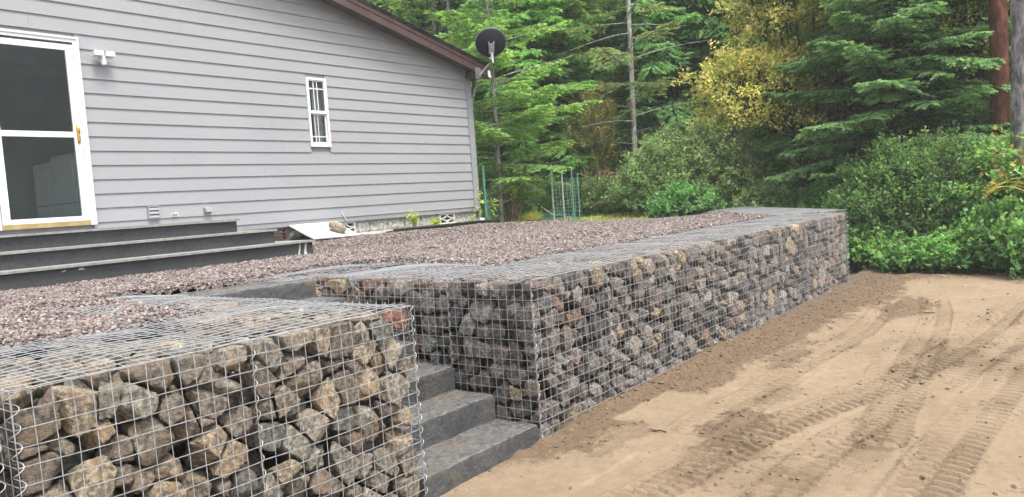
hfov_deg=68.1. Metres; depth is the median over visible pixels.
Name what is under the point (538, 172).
undergrowth
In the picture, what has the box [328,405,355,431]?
rock
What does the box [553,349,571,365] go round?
rock
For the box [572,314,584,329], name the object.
rock
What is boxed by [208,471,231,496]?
rock
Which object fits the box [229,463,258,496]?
rock
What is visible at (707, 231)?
wire basket
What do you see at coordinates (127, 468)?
rock
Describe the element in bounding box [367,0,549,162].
young fir
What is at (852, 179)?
bush
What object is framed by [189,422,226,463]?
rock
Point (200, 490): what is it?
rock
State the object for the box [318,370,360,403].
rock
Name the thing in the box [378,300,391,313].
rock
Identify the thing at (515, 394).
rock
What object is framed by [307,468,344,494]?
rock
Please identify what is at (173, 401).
rock
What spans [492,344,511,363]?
rock
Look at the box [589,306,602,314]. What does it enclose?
rock
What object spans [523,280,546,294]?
rock
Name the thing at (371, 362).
rock
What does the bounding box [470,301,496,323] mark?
rock
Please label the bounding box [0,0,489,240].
house
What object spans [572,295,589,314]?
rock
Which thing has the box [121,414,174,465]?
rock
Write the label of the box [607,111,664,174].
undergrowth
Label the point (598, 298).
rock
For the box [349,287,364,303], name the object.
rock
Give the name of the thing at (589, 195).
bush
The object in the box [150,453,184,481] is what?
rock
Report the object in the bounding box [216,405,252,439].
rock
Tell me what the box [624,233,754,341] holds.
wire basket
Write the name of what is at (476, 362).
rock
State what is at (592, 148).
undergrowth
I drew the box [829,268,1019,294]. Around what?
leaf litter
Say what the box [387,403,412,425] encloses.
rock
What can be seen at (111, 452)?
rock
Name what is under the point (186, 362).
rock
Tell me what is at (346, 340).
rock
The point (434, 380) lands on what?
stone step
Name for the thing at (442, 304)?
rock
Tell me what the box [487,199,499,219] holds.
garden plant
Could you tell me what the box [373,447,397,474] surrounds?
rock
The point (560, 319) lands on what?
rock
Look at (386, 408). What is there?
rock
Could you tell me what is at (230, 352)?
rock
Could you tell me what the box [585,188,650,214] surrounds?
bush
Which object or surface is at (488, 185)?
undergrowth
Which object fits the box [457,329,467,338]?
rock
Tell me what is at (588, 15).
hemlock
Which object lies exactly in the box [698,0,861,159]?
douglas fir
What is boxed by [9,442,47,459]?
rock
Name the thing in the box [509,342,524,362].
rock
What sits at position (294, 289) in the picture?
stone step
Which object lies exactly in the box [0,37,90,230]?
storm door
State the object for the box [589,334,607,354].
rock
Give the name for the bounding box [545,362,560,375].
rock
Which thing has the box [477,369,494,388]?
rock
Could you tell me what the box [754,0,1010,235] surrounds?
douglas fir
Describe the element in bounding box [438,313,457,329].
rock
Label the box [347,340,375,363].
rock
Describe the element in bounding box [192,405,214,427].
rock
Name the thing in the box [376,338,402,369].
rock
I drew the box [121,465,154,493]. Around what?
rock
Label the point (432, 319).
rock
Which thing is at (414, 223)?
garden plant
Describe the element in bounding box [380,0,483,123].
fir
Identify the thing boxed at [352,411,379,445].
rock
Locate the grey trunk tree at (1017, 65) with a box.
[1010,0,1023,267]
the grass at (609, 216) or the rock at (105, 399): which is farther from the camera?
the grass at (609, 216)
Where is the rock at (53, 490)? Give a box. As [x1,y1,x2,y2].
[26,485,67,496]
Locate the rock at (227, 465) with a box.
[209,436,248,477]
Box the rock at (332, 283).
[328,279,346,295]
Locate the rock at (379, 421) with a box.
[367,404,384,429]
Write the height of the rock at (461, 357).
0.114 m
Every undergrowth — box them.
[479,155,544,208]
[509,143,579,209]
[562,125,611,183]
[578,151,626,182]
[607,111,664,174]
[743,130,784,175]
[776,151,800,199]
[803,103,885,189]
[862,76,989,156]
[962,69,989,133]
[971,97,1010,144]
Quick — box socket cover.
[203,207,212,212]
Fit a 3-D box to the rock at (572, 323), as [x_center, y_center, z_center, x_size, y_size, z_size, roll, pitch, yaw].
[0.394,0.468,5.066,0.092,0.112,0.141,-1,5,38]
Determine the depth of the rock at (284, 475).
3.24 m
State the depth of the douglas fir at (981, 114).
13.88 m
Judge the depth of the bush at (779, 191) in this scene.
14.51 m
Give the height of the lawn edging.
0.167 m
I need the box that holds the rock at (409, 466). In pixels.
[397,449,418,475]
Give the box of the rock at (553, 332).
[538,327,559,354]
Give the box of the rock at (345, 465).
[326,441,360,485]
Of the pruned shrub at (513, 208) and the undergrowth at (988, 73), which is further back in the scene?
the pruned shrub at (513, 208)
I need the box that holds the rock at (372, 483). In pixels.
[357,469,390,492]
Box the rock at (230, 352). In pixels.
[215,345,246,369]
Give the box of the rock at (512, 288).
[496,280,522,298]
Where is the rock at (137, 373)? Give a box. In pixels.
[119,359,173,391]
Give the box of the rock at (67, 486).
[54,479,75,496]
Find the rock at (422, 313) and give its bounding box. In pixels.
[419,311,430,318]
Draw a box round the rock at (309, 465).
[290,445,320,470]
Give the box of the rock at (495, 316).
[491,306,506,323]
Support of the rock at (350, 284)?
in the wire basket at (414, 266)
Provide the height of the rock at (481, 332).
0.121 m
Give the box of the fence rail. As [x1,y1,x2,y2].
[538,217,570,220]
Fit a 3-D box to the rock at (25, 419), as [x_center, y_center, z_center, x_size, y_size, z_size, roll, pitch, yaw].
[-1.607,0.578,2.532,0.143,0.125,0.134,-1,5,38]
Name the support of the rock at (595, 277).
in the wire basket at (501, 271)
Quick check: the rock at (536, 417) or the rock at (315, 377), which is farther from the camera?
the rock at (536, 417)
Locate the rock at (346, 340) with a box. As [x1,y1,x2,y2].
[321,321,356,358]
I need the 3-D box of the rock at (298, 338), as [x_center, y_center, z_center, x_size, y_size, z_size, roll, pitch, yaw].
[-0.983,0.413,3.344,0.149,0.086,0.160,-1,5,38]
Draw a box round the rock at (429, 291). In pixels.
[427,282,436,297]
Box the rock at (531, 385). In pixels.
[522,379,540,396]
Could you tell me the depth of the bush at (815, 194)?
13.15 m
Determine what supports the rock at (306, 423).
in the wire basket at (274, 306)
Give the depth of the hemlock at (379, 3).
26.50 m
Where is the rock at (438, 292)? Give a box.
[432,282,446,297]
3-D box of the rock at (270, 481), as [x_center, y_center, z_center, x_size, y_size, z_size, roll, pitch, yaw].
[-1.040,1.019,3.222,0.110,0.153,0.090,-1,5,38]
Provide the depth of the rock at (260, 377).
3.16 m
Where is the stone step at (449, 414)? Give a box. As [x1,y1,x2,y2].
[393,389,495,455]
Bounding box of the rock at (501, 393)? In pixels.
[492,381,514,402]
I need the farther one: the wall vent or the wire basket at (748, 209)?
the wire basket at (748, 209)
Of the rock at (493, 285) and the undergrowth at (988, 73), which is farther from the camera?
the undergrowth at (988, 73)
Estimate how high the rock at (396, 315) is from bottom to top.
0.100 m
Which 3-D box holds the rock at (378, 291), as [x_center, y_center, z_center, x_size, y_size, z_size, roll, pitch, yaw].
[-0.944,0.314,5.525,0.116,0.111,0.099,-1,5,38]
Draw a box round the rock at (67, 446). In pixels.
[40,433,74,461]
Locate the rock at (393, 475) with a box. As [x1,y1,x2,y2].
[384,466,399,483]
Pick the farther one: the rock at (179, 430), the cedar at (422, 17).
the cedar at (422, 17)
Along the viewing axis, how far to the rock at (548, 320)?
4.80 m
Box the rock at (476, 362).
[462,357,484,375]
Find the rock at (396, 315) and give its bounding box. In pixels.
[382,309,406,329]
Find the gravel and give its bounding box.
[0,211,776,348]
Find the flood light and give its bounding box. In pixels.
[91,50,114,65]
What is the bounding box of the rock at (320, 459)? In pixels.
[302,444,323,471]
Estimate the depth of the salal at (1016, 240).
10.13 m
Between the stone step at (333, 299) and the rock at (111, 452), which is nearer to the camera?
the rock at (111, 452)
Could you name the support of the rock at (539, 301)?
on the rock at (548, 320)
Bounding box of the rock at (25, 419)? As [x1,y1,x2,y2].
[1,404,60,447]
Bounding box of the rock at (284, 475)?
[264,459,302,488]
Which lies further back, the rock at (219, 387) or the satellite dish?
the satellite dish
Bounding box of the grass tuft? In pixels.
[518,210,543,221]
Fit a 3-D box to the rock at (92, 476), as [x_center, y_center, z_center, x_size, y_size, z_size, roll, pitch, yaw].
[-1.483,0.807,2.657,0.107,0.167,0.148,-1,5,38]
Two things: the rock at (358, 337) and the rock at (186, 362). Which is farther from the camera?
the rock at (358, 337)
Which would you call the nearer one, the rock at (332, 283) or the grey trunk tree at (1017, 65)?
the rock at (332, 283)
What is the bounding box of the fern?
[981,170,1023,202]
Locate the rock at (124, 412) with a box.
[112,381,158,423]
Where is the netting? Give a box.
[541,207,572,218]
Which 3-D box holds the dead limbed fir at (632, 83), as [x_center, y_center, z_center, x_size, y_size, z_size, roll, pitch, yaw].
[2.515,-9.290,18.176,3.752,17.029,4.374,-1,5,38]
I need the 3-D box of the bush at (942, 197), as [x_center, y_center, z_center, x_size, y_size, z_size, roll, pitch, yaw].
[7.476,-0.677,12.239,2.152,1.920,2.314,-1,5,38]
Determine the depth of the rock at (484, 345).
4.92 m
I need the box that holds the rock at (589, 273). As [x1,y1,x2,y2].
[579,268,593,280]
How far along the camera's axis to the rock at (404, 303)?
5.35 m
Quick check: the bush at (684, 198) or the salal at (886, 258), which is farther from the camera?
the bush at (684, 198)
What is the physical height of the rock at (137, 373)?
0.115 m
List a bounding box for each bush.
[532,173,631,216]
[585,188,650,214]
[606,120,717,215]
[643,116,774,211]
[643,178,726,217]
[720,170,810,209]
[763,195,809,207]
[791,177,855,262]
[820,126,951,250]
[845,120,987,242]
[905,156,983,234]
[929,125,1023,230]
[960,142,1023,261]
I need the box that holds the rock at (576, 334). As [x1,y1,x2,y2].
[570,327,582,340]
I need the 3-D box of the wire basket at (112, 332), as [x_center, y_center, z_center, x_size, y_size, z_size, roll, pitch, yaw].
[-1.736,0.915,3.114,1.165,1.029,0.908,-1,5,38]
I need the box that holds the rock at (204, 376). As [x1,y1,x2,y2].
[186,361,217,386]
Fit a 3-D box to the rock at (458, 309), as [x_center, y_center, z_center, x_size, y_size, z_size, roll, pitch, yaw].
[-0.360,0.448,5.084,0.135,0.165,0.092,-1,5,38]
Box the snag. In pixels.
[406,0,456,34]
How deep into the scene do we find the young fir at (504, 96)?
16.09 m
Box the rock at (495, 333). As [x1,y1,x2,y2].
[490,323,505,337]
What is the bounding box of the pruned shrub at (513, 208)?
[495,175,540,221]
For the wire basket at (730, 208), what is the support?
on the ground at (151, 337)
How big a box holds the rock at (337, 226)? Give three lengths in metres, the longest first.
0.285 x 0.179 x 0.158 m
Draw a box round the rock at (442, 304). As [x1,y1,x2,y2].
[435,295,452,311]
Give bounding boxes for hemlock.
[366,0,427,24]
[452,0,625,218]
[476,0,660,210]
[500,0,636,136]
[640,0,783,141]
[729,0,931,198]
[930,0,1010,121]
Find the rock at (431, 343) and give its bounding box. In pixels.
[420,333,439,353]
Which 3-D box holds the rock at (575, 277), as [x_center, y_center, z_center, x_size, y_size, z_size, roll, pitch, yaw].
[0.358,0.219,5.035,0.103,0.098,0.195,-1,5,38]
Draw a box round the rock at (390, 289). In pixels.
[384,284,399,301]
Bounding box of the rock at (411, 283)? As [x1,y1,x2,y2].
[392,279,418,299]
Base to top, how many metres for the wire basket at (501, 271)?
1.032 m
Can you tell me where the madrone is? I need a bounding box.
[989,0,1009,140]
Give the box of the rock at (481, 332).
[476,321,495,338]
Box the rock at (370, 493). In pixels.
[361,486,382,496]
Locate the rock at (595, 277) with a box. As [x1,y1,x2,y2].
[586,267,603,290]
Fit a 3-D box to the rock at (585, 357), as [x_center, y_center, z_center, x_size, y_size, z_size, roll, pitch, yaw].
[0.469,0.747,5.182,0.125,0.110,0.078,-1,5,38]
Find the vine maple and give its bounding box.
[558,75,635,190]
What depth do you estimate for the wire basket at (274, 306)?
3.60 m
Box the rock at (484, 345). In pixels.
[474,341,492,357]
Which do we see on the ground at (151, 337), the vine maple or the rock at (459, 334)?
the vine maple
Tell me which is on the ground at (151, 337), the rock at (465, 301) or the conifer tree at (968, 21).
the conifer tree at (968, 21)
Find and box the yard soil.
[440,267,1023,496]
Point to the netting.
(556, 214)
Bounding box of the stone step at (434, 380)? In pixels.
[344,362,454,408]
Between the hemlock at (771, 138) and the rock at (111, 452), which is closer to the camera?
the rock at (111, 452)
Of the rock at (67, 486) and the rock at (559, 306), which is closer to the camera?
the rock at (67, 486)
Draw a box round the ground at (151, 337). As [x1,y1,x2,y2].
[11,221,927,495]
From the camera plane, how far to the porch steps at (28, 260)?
8.24 m
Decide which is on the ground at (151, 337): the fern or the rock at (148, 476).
the fern
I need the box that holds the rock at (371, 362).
[366,350,382,374]
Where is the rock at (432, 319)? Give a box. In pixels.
[421,313,443,335]
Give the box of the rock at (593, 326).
[587,312,604,337]
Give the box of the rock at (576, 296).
[564,285,581,304]
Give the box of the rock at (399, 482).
[392,469,419,496]
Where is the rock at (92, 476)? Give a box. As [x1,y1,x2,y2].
[65,455,116,496]
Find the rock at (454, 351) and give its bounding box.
[448,342,461,361]
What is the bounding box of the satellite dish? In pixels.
[472,28,505,97]
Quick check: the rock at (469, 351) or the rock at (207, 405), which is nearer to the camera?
the rock at (207, 405)
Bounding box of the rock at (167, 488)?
[141,481,186,496]
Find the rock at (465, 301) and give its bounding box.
[458,296,470,306]
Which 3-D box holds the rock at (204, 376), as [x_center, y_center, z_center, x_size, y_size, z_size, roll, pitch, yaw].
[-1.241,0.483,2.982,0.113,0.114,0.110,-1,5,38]
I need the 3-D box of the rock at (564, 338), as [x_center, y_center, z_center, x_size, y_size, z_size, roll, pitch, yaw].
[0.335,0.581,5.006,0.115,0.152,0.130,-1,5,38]
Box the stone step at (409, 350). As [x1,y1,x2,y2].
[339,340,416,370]
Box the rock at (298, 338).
[272,330,313,351]
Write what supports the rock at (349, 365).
in the wire basket at (274, 306)
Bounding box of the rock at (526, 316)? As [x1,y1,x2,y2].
[521,302,541,328]
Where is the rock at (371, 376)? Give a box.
[357,364,379,400]
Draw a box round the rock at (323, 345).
[298,328,330,357]
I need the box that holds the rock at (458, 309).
[447,304,464,326]
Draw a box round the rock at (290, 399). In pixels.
[272,384,300,417]
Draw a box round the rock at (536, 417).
[532,404,546,422]
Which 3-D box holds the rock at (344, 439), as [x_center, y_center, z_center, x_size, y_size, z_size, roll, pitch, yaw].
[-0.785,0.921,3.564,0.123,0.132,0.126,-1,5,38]
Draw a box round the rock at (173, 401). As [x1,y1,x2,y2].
[156,393,183,425]
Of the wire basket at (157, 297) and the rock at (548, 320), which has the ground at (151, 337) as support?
the wire basket at (157, 297)
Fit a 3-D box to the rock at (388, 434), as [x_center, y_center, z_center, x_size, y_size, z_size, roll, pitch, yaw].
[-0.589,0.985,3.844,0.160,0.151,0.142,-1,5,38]
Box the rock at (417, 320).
[397,310,420,332]
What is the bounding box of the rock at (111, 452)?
[95,434,133,463]
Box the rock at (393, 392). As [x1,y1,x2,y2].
[374,373,409,404]
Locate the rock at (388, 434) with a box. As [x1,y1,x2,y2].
[377,427,412,456]
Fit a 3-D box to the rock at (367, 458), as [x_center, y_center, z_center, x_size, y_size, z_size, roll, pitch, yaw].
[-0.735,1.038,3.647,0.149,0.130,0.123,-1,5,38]
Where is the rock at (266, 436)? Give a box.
[242,422,284,450]
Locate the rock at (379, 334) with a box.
[366,320,392,345]
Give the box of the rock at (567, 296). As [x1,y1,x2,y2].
[560,290,570,300]
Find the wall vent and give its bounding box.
[147,205,160,218]
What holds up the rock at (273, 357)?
in the wire basket at (274, 306)
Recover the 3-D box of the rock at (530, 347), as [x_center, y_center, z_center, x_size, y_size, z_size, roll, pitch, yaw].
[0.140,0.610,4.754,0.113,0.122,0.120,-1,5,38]
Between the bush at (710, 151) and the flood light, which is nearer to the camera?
the flood light
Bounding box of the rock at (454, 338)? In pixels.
[438,333,457,349]
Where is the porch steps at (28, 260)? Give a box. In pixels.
[0,219,315,290]
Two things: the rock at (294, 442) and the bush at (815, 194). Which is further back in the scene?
the bush at (815, 194)
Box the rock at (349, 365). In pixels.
[340,359,363,377]
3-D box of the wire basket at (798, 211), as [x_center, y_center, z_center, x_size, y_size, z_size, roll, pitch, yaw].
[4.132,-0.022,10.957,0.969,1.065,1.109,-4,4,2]
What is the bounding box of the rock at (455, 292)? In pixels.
[445,280,466,301]
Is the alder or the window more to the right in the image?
the alder
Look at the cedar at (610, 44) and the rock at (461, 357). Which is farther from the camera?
the cedar at (610, 44)
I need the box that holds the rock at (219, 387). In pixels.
[185,373,240,396]
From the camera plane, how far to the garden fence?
15.49 m
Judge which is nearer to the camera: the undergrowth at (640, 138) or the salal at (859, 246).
the salal at (859, 246)
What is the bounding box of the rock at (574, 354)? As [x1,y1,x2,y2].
[562,347,581,364]
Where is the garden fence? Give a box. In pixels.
[481,165,580,221]
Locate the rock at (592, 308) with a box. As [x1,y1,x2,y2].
[588,298,596,313]
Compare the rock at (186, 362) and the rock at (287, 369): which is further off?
the rock at (287, 369)
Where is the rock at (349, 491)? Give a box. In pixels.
[344,482,361,496]
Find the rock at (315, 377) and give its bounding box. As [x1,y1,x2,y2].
[279,361,322,396]
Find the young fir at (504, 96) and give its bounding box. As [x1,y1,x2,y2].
[423,0,602,221]
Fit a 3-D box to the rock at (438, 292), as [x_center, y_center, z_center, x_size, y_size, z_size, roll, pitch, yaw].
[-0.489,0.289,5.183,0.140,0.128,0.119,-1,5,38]
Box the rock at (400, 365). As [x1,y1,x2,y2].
[388,356,410,377]
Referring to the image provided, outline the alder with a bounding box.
[670,0,900,189]
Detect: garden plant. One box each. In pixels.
[406,209,420,226]
[429,216,443,224]
[475,186,483,219]
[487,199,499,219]
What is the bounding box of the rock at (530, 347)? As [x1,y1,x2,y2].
[523,338,542,356]
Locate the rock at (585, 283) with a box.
[576,271,587,289]
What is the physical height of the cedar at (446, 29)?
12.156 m
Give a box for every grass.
[488,209,700,222]
[846,265,908,269]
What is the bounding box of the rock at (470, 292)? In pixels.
[461,280,483,298]
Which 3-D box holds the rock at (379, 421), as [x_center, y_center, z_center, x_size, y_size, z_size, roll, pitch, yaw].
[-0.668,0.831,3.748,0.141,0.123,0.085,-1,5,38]
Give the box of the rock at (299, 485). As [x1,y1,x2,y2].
[282,470,309,496]
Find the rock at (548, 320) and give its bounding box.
[540,308,556,330]
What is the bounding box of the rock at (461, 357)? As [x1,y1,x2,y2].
[457,351,473,365]
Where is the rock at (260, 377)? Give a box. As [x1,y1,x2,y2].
[237,361,277,398]
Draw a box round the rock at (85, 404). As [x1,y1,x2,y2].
[48,385,98,436]
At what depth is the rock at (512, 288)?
4.79 m
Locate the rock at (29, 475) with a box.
[11,452,60,496]
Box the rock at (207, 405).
[184,389,227,417]
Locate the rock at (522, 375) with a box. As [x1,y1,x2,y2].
[505,363,529,385]
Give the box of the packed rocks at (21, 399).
[0,209,846,496]
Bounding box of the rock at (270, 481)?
[254,473,283,496]
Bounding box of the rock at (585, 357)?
[580,350,589,364]
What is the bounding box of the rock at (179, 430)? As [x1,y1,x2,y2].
[167,399,199,441]
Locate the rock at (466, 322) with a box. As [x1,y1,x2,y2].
[459,313,478,335]
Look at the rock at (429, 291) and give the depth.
5.27 m
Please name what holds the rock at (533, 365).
in the wire basket at (501, 271)
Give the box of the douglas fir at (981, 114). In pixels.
[832,0,1010,156]
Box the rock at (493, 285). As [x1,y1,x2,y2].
[489,280,508,298]
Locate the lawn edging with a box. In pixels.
[393,220,500,231]
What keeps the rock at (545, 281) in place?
in the wire basket at (501, 271)
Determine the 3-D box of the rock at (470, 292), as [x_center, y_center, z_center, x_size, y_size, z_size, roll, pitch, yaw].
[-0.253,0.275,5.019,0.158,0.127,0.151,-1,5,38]
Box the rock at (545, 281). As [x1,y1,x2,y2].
[530,277,551,292]
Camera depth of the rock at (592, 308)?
5.21 m
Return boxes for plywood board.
[288,222,358,239]
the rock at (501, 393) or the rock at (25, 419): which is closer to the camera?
the rock at (25, 419)
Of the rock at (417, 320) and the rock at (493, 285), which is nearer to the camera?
the rock at (493, 285)
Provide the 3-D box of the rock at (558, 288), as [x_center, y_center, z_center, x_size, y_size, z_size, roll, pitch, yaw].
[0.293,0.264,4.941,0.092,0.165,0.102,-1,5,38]
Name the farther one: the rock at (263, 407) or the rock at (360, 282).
the rock at (360, 282)
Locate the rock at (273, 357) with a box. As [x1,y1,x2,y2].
[236,337,283,372]
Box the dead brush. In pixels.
[560,162,641,208]
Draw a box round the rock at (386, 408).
[370,398,398,416]
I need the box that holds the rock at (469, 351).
[463,335,480,356]
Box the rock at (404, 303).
[397,302,409,310]
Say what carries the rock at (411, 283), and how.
in the wire basket at (414, 266)
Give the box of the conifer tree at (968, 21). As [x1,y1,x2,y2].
[881,0,1010,124]
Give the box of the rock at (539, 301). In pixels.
[532,292,554,313]
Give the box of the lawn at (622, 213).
[495,210,656,221]
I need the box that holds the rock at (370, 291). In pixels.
[362,279,388,294]
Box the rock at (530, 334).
[516,329,541,343]
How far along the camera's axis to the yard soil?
4.83 m
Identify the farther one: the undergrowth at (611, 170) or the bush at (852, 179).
the undergrowth at (611, 170)
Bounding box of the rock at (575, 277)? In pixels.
[555,273,578,288]
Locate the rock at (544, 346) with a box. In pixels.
[539,337,551,353]
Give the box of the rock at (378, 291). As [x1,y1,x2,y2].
[373,284,384,299]
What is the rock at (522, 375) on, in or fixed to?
in the wire basket at (501, 271)
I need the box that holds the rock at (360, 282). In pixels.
[357,277,371,286]
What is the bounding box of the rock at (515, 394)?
[509,385,522,400]
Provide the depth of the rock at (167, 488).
2.82 m
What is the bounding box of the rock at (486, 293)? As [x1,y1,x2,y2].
[474,282,489,296]
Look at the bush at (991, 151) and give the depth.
11.24 m
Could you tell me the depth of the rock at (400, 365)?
3.81 m
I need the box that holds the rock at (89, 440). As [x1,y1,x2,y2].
[77,412,115,451]
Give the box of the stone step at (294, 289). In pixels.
[140,279,315,309]
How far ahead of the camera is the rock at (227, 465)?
3.04 m
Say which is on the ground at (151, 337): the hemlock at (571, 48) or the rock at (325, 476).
the hemlock at (571, 48)
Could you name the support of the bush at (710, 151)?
on the ground at (151, 337)
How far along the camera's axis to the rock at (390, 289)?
5.43 m
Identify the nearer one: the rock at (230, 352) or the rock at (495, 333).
the rock at (230, 352)
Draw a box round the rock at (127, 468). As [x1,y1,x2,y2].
[112,462,134,487]
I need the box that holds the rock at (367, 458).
[354,452,372,478]
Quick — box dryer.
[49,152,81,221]
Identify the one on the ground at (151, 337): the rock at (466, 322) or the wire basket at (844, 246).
the wire basket at (844, 246)
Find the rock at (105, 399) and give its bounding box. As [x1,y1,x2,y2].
[98,381,122,419]
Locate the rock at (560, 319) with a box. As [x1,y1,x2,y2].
[556,311,563,323]
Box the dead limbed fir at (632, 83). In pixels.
[548,0,712,164]
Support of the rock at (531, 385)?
in the wire basket at (501, 271)
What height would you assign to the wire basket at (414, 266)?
0.675 m
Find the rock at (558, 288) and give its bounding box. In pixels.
[548,277,566,298]
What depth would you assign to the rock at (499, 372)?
4.86 m
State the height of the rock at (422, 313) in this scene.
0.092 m
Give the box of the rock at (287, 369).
[275,351,304,381]
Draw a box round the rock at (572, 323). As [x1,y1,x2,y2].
[563,309,580,326]
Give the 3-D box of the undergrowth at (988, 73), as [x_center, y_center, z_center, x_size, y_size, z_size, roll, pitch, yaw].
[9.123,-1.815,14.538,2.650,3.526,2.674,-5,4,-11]
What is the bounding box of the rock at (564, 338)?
[559,325,575,348]
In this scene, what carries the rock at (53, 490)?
in the wire basket at (112, 332)
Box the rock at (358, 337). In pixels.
[354,320,369,344]
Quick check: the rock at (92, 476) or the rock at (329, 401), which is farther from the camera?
the rock at (329, 401)
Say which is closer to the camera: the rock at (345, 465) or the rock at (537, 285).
the rock at (345, 465)
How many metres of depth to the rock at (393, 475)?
3.75 m
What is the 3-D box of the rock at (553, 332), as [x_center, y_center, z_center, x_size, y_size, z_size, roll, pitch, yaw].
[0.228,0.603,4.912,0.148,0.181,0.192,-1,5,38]
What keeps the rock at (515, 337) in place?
in the wire basket at (501, 271)
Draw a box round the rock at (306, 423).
[294,408,329,443]
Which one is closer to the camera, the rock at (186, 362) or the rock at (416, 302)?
the rock at (186, 362)
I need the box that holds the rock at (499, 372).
[489,357,515,378]
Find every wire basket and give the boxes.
[0,328,266,496]
[0,446,5,492]
[40,293,297,319]
[122,299,427,496]
[253,262,411,281]
[314,262,502,366]
[422,263,615,438]
[501,251,673,395]
[572,241,717,367]
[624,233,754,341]
[662,227,784,326]
[702,221,809,311]
[708,206,759,210]
[719,207,782,211]
[732,208,814,212]
[735,217,831,300]
[754,209,847,280]
[762,212,849,290]
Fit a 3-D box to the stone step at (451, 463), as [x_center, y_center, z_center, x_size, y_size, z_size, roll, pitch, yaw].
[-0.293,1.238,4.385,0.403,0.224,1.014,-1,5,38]
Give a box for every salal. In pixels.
[843,222,896,270]
[852,228,960,272]
[885,229,987,273]
[930,214,1009,272]
[955,196,1023,273]
[976,208,1023,279]
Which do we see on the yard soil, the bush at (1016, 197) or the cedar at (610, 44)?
the bush at (1016, 197)
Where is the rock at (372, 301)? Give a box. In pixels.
[363,300,377,311]
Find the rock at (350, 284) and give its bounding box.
[348,277,362,289]
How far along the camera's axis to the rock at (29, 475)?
2.48 m
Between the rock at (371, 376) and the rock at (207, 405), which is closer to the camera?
the rock at (207, 405)
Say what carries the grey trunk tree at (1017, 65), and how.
on the ground at (151, 337)
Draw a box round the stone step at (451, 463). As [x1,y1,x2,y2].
[390,418,538,496]
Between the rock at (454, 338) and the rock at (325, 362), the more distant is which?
the rock at (454, 338)
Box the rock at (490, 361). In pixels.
[485,357,493,371]
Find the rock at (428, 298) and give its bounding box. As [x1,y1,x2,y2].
[421,290,435,313]
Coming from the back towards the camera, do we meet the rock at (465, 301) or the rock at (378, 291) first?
the rock at (378, 291)
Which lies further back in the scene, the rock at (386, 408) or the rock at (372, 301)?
the rock at (372, 301)
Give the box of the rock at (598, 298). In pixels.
[591,294,604,306]
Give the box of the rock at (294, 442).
[277,424,310,460]
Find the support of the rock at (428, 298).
on the rock at (432, 319)
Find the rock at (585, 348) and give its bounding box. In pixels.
[580,344,591,350]
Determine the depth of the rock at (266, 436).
3.18 m
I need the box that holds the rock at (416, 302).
[406,291,421,312]
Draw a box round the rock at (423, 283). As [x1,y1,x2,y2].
[417,279,431,293]
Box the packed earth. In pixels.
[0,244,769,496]
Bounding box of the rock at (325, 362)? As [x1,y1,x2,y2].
[317,357,342,375]
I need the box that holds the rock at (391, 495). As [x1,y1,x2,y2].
[384,493,398,496]
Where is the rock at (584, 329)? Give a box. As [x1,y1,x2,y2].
[580,319,589,339]
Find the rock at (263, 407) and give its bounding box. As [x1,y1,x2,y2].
[248,396,275,420]
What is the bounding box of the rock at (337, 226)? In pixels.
[328,221,345,232]
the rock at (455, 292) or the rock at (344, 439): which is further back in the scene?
the rock at (455, 292)
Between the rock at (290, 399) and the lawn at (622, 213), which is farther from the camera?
the lawn at (622, 213)
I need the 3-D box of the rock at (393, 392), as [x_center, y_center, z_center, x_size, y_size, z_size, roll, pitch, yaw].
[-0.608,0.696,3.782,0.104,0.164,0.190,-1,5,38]
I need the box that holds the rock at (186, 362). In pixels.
[172,354,204,385]
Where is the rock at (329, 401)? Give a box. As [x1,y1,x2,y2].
[308,377,339,418]
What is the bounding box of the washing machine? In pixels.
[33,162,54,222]
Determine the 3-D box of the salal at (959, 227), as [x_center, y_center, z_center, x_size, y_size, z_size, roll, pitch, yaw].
[6.894,-0.049,11.127,1.396,0.964,1.472,-1,5,38]
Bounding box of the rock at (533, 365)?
[527,355,555,376]
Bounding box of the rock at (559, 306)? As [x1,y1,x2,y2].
[552,296,563,310]
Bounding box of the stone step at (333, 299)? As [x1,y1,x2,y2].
[278,297,346,310]
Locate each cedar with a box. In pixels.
[385,0,471,32]
[430,0,513,198]
[535,0,644,137]
[589,0,761,175]
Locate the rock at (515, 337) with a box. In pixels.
[513,325,527,342]
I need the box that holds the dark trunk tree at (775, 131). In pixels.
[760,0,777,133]
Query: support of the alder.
on the ground at (151, 337)
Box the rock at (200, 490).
[181,470,211,496]
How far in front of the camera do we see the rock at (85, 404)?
2.58 m
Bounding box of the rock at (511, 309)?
[505,303,523,326]
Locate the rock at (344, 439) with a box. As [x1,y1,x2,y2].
[332,431,362,453]
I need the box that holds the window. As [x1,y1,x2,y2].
[304,77,331,146]
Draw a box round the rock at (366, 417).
[350,405,373,430]
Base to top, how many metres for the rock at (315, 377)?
0.158 m

